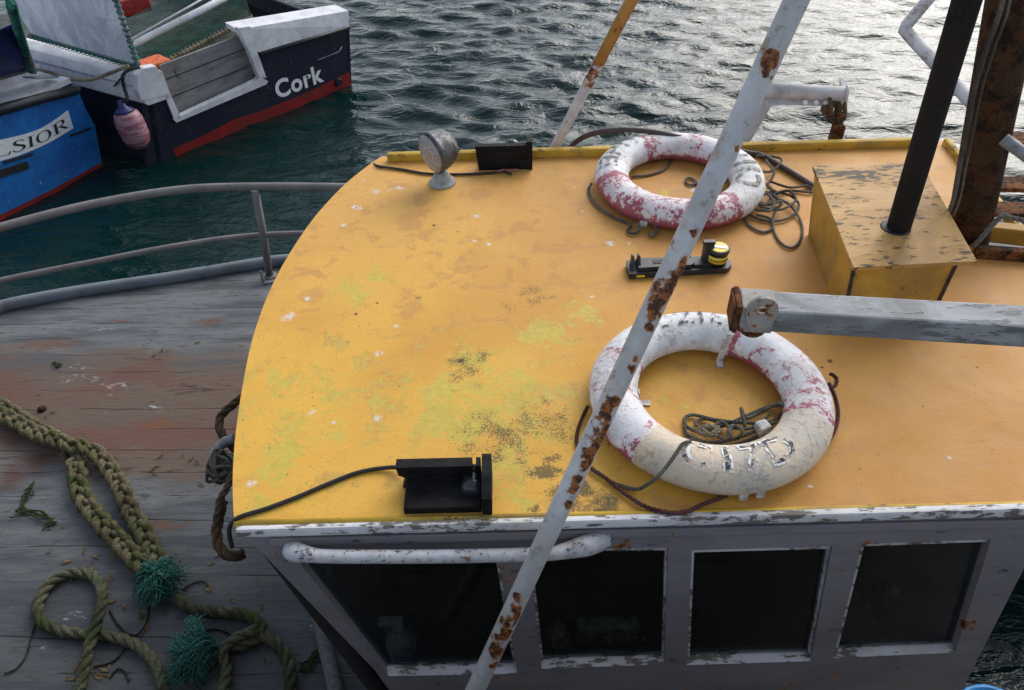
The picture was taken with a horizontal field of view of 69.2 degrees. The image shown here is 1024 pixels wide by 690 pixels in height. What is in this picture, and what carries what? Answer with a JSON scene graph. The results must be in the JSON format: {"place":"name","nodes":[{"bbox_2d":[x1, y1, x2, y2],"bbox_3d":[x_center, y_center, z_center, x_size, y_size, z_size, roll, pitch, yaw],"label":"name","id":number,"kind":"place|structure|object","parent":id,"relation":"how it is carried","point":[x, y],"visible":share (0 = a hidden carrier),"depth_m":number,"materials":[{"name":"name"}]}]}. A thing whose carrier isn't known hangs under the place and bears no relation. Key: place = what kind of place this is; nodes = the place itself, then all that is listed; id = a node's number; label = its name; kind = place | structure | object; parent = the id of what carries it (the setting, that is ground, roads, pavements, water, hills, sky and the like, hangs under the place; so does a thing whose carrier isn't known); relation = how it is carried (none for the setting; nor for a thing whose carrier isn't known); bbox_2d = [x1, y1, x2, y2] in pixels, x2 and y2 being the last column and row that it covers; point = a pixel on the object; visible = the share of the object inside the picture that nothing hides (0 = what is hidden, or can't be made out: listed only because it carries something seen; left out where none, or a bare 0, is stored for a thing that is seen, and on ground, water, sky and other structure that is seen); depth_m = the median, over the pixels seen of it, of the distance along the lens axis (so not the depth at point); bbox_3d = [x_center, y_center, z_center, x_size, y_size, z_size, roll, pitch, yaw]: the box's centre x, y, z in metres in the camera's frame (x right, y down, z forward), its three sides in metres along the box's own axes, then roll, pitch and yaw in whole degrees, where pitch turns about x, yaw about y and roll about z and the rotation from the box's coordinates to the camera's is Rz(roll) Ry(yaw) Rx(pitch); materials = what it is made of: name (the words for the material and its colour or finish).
{"place":"outdoors","nodes":[
{"label":"outdoors","id":0,"kind":"place"},
{"bbox_2d":[310,616,343,689],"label":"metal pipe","id":1,"kind":"object","parent":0,"point":[331,671],"visible":0.62,"depth_m":2.77,"materials":[{"name":"grey metal"}]},
{"bbox_2d":[0,0,1023,689],"bbox_3d":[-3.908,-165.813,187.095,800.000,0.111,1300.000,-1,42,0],"label":"water","id":2,"kind":"structure","parent":0,"point":[468,74],"depth_m":8.38,"materials":[{"name":"teal liquid"}]},
{"bbox_2d":[0,0,102,221],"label":"moored boat","id":3,"kind":"object","parent":2,"relation":"on","point":[49,145],"visible":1,"depth_m":6.87,"materials":[{"name":"blue paint"}]},
{"bbox_2d":[0,0,351,166],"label":"moored boat","id":4,"kind":"object","parent":2,"relation":"on","point":[272,58],"visible":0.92,"depth_m":7.81,"materials":[{"name":"black paint"}]},
{"bbox_2d":[18,0,140,66],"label":"weather screen","id":5,"kind":"object","parent":4,"relation":"on","point":[99,29],"visible":0.89,"depth_m":7.19,"materials":[{"name":"fabric"}]},
{"bbox_2d":[39,64,129,81],"bbox_3d":[-4.064,-2.560,7.008,0.908,0.118,0.151,-1,42,0],"label":"mooring line","id":6,"kind":"object","parent":4,"relation":"attached to","point":[111,72],"visible":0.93,"depth_m":6.99,"materials":[{"name":"brown fabric"}]},
{"bbox_2d":[113,65,149,149],"bbox_3d":[-3.649,-2.249,7.096,0.296,0.720,0.400,-1,42,0],"label":"fender","id":7,"kind":"object","parent":4,"relation":"hanging from","point":[131,127],"visible":1,"depth_m":7.03,"materials":[{"name":"plastic"}]},
{"bbox_2d":[120,0,151,17],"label":"fish box","id":8,"kind":"object","parent":4,"relation":"on","point":[130,8],"visible":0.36,"depth_m":9.05,"materials":[{"name":"red plastic"}]},
{"bbox_2d":[139,54,169,70],"bbox_3d":[-3.625,-2.746,7.477,0.250,0.220,0.350,30,51,30],"label":"fish box","id":9,"kind":"object","parent":4,"relation":"on","point":[156,60],"visible":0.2,"depth_m":7.42,"materials":[{"name":"orange plastic"}]},
{"bbox_2d":[125,0,252,59],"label":"net cover","id":10,"kind":"object","parent":4,"relation":"on","point":[209,35],"visible":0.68,"depth_m":8.56,"materials":[{"name":"fabric"}]},
{"bbox_2d":[135,0,248,58],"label":"fishing net","id":11,"kind":"object","parent":4,"relation":"in","point":[228,35],"visible":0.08,"depth_m":8.82,"materials":[{"name":"fabric"}]},
{"bbox_2d":[0,137,1023,689],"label":"fishing boat","id":12,"kind":"object","parent":2,"relation":"on","point":[388,317],"visible":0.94,"depth_m":2.53,"materials":[{"name":"yellow wood"}]},
{"bbox_2d":[4,624,35,673],"bbox_3d":[-1.885,1.167,2.885,0.051,0.006,0.229,3,43,4],"label":"twine","id":13,"kind":"object","parent":12,"relation":"on","point":[20,664],"visible":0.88,"depth_m":2.86,"materials":[{"name":"black fabric"}]},
{"bbox_2d":[19,481,34,510],"bbox_3d":[-2.226,0.692,3.407,0.056,0.008,0.164,-1,42,0],"label":"seaweed","id":14,"kind":"object","parent":12,"relation":"on","point":[27,493],"visible":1,"depth_m":3.41,"materials":[{"name":"green plant"}]},
{"bbox_2d":[9,506,56,530],"bbox_3d":[-2.136,0.770,3.319,0.235,0.008,0.083,14,45,16],"label":"seaweed","id":15,"kind":"object","parent":12,"relation":"on","point":[50,522],"visible":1,"depth_m":3.33,"materials":[{"name":"green plant"}]},
{"bbox_2d":[37,405,46,412],"bbox_3d":[-2.416,0.325,3.813,0.041,0.018,0.041,14,45,16],"label":"pebble","id":16,"kind":"object","parent":12,"relation":"on","point":[41,408],"visible":1,"depth_m":3.81,"materials":[{"name":"brown stone"}]},
{"bbox_2d":[52,361,61,367],"bbox_3d":[-2.486,0.105,4.057,0.063,0.011,0.038,31,51,30],"label":"seaweed","id":17,"kind":"object","parent":12,"relation":"on","point":[58,364],"visible":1,"depth_m":4.05,"materials":[{"name":"green plant"}]},
{"bbox_2d":[0,396,169,576],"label":"plaited rope","id":18,"kind":"object","parent":12,"relation":"on","point":[104,525],"visible":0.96,"depth_m":3.36,"materials":[{"name":"fabric"}]},
{"bbox_2d":[133,556,191,612],"bbox_3d":[-1.425,0.954,3.002,0.224,0.148,0.236,-1,42,0],"label":"frayed whipping","id":19,"kind":"object","parent":18,"relation":"attached to","point":[155,579],"visible":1,"depth_m":2.97,"materials":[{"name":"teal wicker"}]},
{"bbox_2d":[31,567,168,689],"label":"laid rope","id":20,"kind":"object","parent":12,"relation":"on","point":[92,634],"visible":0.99,"depth_m":2.88,"materials":[{"name":"green fabric"}]},
{"bbox_2d":[93,648,125,667],"bbox_3d":[-1.534,1.203,2.836,0.119,0.007,0.031,-27,48,-26],"label":"twine","id":21,"kind":"object","parent":12,"relation":"on","point":[115,659],"visible":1,"depth_m":2.83,"materials":[{"name":"black fabric"}]},
{"bbox_2d":[109,668,129,681],"bbox_3d":[-1.467,1.240,2.794,0.086,0.007,0.044,6,43,8],"label":"twine","id":22,"kind":"object","parent":12,"relation":"on","point":[123,670],"visible":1,"depth_m":2.80,"materials":[{"name":"black fabric"}]},
{"bbox_2d":[109,604,148,635],"bbox_3d":[-1.535,1.093,2.956,0.176,0.006,0.138,-1,42,0],"label":"twine","id":23,"kind":"object","parent":12,"relation":"on","point":[120,627],"visible":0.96,"depth_m":2.94,"materials":[{"name":"black fabric"}]},
{"bbox_2d":[45,339,270,679],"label":"leaf litter","id":24,"kind":"object","parent":12,"relation":"on","point":[110,577],"visible":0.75,"depth_m":3.04,"materials":[{"name":"brown plant"}]},
{"bbox_2d":[160,613,217,689],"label":"frayed whipping","id":25,"kind":"object","parent":12,"relation":"on","point":[192,653],"visible":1,"depth_m":2.74,"materials":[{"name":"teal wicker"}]},
{"bbox_2d":[181,581,208,589],"bbox_3d":[-1.307,0.990,3.064,0.110,0.006,0.034,-7,43,-6],"label":"twine","id":26,"kind":"object","parent":12,"relation":"on","point":[206,583],"visible":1,"depth_m":3.06,"materials":[{"name":"black fabric"}]},
{"bbox_2d":[203,628,231,634],"bbox_3d":[-1.148,1.137,2.898,0.134,0.006,0.065,-1,42,0],"label":"twine","id":27,"kind":"object","parent":12,"relation":"on","point":[218,630],"visible":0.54,"depth_m":2.91,"materials":[{"name":"black fabric"}]},
{"bbox_2d":[210,434,234,468],"bbox_3d":[-1.099,0.396,2.806,0.078,0.070,0.137,12,44,14],"label":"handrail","id":28,"kind":"object","parent":12,"relation":"attached to","point":[225,442],"visible":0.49,"depth_m":2.81,"materials":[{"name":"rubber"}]},
{"bbox_2d":[210,393,245,561],"bbox_3d":[-1.065,0.486,2.804,0.130,0.241,0.641,-7,43,-6],"label":"hanging rope","id":29,"kind":"object","parent":12,"relation":"hanging from","point":[220,548],"visible":0.89,"depth_m":2.69,"materials":[{"name":"brown fabric"}]},
{"bbox_2d":[205,448,233,484],"bbox_3d":[-1.086,0.459,2.769,0.125,0.132,0.124,19,46,21],"label":"rope bundle","id":30,"kind":"object","parent":29,"relation":"attached to","point":[214,473],"visible":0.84,"depth_m":2.74,"materials":[{"name":"grey fabric"}]},
{"bbox_2d":[167,586,297,689],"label":"laid rope","id":31,"kind":"object","parent":12,"relation":"on","point":[255,632],"visible":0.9,"depth_m":2.83,"materials":[{"name":"green fabric"}]},
{"bbox_2d":[260,270,274,284],"bbox_3d":[-1.481,-0.421,4.554,0.109,0.096,0.030,-9,43,-8],"label":"cleat","id":32,"kind":"object","parent":12,"relation":"on","point":[265,282],"visible":0.82,"depth_m":4.57,"materials":[{"name":"grey paint"}]},
{"bbox_2d":[299,649,320,673],"bbox_3d":[-0.750,1.192,2.822,0.066,0.007,0.138,30,51,30],"label":"seaweed","id":33,"kind":"object","parent":12,"relation":"on","point":[311,657],"visible":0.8,"depth_m":2.81,"materials":[{"name":"green plant"}]},
{"bbox_2d":[227,465,395,547],"bbox_3d":[-0.544,0.431,2.068,0.505,0.118,0.064,-15,44,-15],"label":"cable","id":34,"kind":"object","parent":12,"relation":"on","point":[291,499],"visible":0.92,"depth_m":2.04,"materials":[{"name":"rubber"}]},
{"bbox_2d":[378,616,417,661],"bbox_3d":[-0.354,0.919,2.333,0.100,0.230,0.095,-1,42,0],"label":"spray bottle","id":35,"kind":"object","parent":12,"relation":"on","point":[401,643],"visible":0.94,"depth_m":2.30,"materials":[{"name":"plastic"}]},
{"bbox_2d":[418,129,459,189],"bbox_3d":[-0.304,-0.818,3.212,0.155,0.247,0.188,-29,49,-27],"label":"searchlight","id":36,"kind":"object","parent":12,"relation":"on","point":[439,149],"visible":1,"depth_m":3.14,"materials":[{"name":"paint"}]},
{"bbox_2d":[373,163,511,175],"bbox_3d":[-0.326,-0.783,3.352,0.659,0.029,0.076,6,43,8],"label":"cable","id":37,"kind":"object","parent":12,"relation":"on","point":[431,173],"visible":0.89,"depth_m":3.33,"materials":[{"name":"rubber"}]},
{"bbox_2d":[395,454,492,514],"bbox_3d":[-0.184,0.393,2.020,0.259,0.135,0.132,-1,42,0],"label":"side light box","id":38,"kind":"object","parent":12,"relation":"on","point":[449,485],"visible":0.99,"depth_m":2.01,"materials":[{"name":"black plastic"}]},
{"bbox_2d":[475,135,531,169],"bbox_3d":[-0.038,-0.895,3.370,0.255,0.137,0.166,-1,42,0],"label":"side light box","id":39,"kind":"object","parent":12,"relation":"on","point":[511,153],"visible":1,"depth_m":3.31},
{"bbox_2d":[550,0,638,146],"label":"stay pipe","id":40,"kind":"object","parent":12,"relation":"attached to","point":[624,13],"visible":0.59,"depth_m":3.06,"materials":[{"name":"metal"}]},
{"bbox_2d":[465,0,809,689],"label":"stay pipe","id":41,"kind":"object","parent":12,"relation":"attached to","point":[786,21],"visible":1,"depth_m":1.67,"materials":[{"name":"white metal"}]},
{"bbox_2d":[638,389,649,405],"bbox_3d":[0.403,0.160,2.267,0.043,0.051,0.023,3,43,5],"label":"ring clip","id":42,"kind":"object","parent":12,"relation":"attached to","point":[645,402],"visible":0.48,"depth_m":2.28,"materials":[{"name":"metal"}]},
{"bbox_2d":[587,133,765,236],"bbox_3d":[0.697,-0.710,3.166,0.750,0.117,0.731,-1,42,0],"label":"life ring","id":43,"kind":"object","parent":12,"relation":"on","point":[740,197],"visible":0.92,"depth_m":3.06,"materials":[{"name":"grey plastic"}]},
{"bbox_2d":[626,239,730,278],"bbox_3d":[0.622,-0.326,2.742,0.390,0.114,0.088,-4,42,-3],"label":"beacon bracket","id":44,"kind":"object","parent":12,"relation":"on","point":[713,258],"visible":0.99,"depth_m":2.74,"materials":[{"name":"black plastic"}]},
{"bbox_2d":[631,159,727,192],"bbox_3d":[0.753,-0.712,3.224,0.277,0.036,0.389,-29,49,-27],"label":"rope end","id":45,"kind":"object","parent":12,"relation":"on","point":[666,167],"visible":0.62,"depth_m":3.28,"materials":[{"name":"fabric"}]},
{"bbox_2d":[591,401,783,490],"bbox_3d":[0.524,0.240,2.108,0.610,0.142,0.189,-25,47,-23],"label":"rope hank","id":46,"kind":"object","parent":12,"relation":"on","point":[723,423],"visible":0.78,"depth_m":2.16,"materials":[{"name":"grey fabric"}]},
{"bbox_2d":[568,127,813,186],"bbox_3d":[0.813,-0.901,3.371,1.135,0.170,0.245,13,44,15],"label":"hose","id":47,"kind":"object","parent":12,"relation":"on","point":[774,162],"visible":0.73,"depth_m":3.34,"materials":[{"name":"rubber"}]},
{"bbox_2d":[575,311,839,514],"bbox_3d":[0.563,0.166,2.211,0.799,0.117,0.717,-34,51,-30],"label":"life ring","id":48,"kind":"object","parent":12,"relation":"on","point":[793,444],"visible":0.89,"depth_m":2.08,"materials":[{"name":"paint"}]},
{"bbox_2d":[696,423,721,437],"bbox_3d":[0.568,0.251,2.138,0.076,0.038,0.051,-1,42,0],"label":"knot","id":49,"kind":"object","parent":12,"relation":"on","point":[702,431],"visible":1,"depth_m":2.13,"materials":[{"name":"beige fabric"}]},
{"bbox_2d":[716,333,733,367],"bbox_3d":[0.679,0.017,2.362,0.038,0.123,0.033,-1,42,0],"label":"ring clip","id":50,"kind":"object","parent":12,"relation":"attached to","point":[721,354],"visible":1,"depth_m":2.38,"materials":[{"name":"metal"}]},
{"bbox_2d":[753,419,770,436],"bbox_3d":[0.726,0.242,2.156,0.038,0.040,0.036,-15,44,-15],"label":"line float","id":51,"kind":"object","parent":12,"relation":"on","point":[762,428],"visible":0.95,"depth_m":2.14,"materials":[{"name":"plastic"}]},
{"bbox_2d":[744,154,812,248],"bbox_3d":[1.109,-0.634,3.107,0.282,0.067,0.695,15,45,17],"label":"rope hank","id":52,"kind":"object","parent":12,"relation":"on","point":[772,194],"visible":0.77,"depth_m":3.03,"materials":[{"name":"grey fabric"}]},
{"bbox_2d":[744,77,849,141],"bbox_3d":[1.322,-0.969,3.656,0.492,0.666,0.191,6,43,8],"label":"davit","id":53,"kind":"object","parent":12,"relation":"on","point":[796,94],"visible":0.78,"depth_m":3.48,"materials":[{"name":"paint"}]},
{"bbox_2d":[820,97,846,139],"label":"chain block","id":54,"kind":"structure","parent":53,"relation":"hanging from","point":[838,126],"depth_m":3.44,"materials":[{"name":"metal"}]},
{"bbox_2d":[808,163,976,300],"bbox_3d":[1.329,-0.378,2.684,0.412,0.251,0.718,3,43,5],"label":"plywood box","id":55,"kind":"object","parent":12,"relation":"on","point":[861,248],"visible":0.65,"depth_m":2.52,"materials":[{"name":"paint"}]},
{"bbox_2d":[887,0,982,232],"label":"exhaust pipe","id":56,"kind":"object","parent":55,"relation":"attached to","point":[955,36],"visible":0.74,"depth_m":2.22,"materials":[{"name":"black metal"}]},
{"bbox_2d":[898,0,969,106],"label":"bent pipe","id":57,"kind":"object","parent":12,"relation":"on","point":[924,51],"visible":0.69,"depth_m":4.12,"materials":[{"name":"metal"}]},
{"bbox_2d":[950,0,1023,244],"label":"mast","id":58,"kind":"object","parent":12,"relation":"on","point":[997,139],"visible":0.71,"depth_m":2.54,"materials":[{"name":"metal"}]},
{"bbox_2d":[948,0,1011,216],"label":"halyard","id":59,"kind":"object","parent":58,"relation":"attached to","point":[995,24],"visible":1,"depth_m":2.23,"materials":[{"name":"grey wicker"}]},
{"bbox_2d":[970,212,1023,247],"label":"lashing","id":60,"kind":"object","parent":58,"relation":"attached to","point":[992,225],"visible":1,"depth_m":2.50,"materials":[{"name":"grey fabric"}]},
{"bbox_2d":[963,684,1002,689],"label":"buoy","id":61,"kind":"object","parent":2,"relation":"in","point":[980,687],"visible":1,"depth_m":3.05,"materials":[{"name":"blue plastic"}]},
{"bbox_2d":[541,619,573,654],"bbox_3d":[0.146,0.926,2.385,0.110,0.130,0.110,-1,42,0],"label":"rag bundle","id":62,"kind":"object","parent":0,"point":[556,637],"visible":0.88,"depth_m":2.36,"materials":[{"name":"fabric"}]},
{"bbox_2d":[575,616,644,646],"bbox_3d":[0.315,0.923,2.392,0.218,0.120,0.052,-1,42,0],"label":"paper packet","id":63,"kind":"object","parent":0,"point":[610,631],"visible":1,"depth_m":2.36},
{"bbox_2d":[727,286,1023,346],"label":"boom","id":64,"kind":"object","parent":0,"point":[753,313],"visible":1,"depth_m":1.65,"materials":[{"name":"metal"}]}
]}

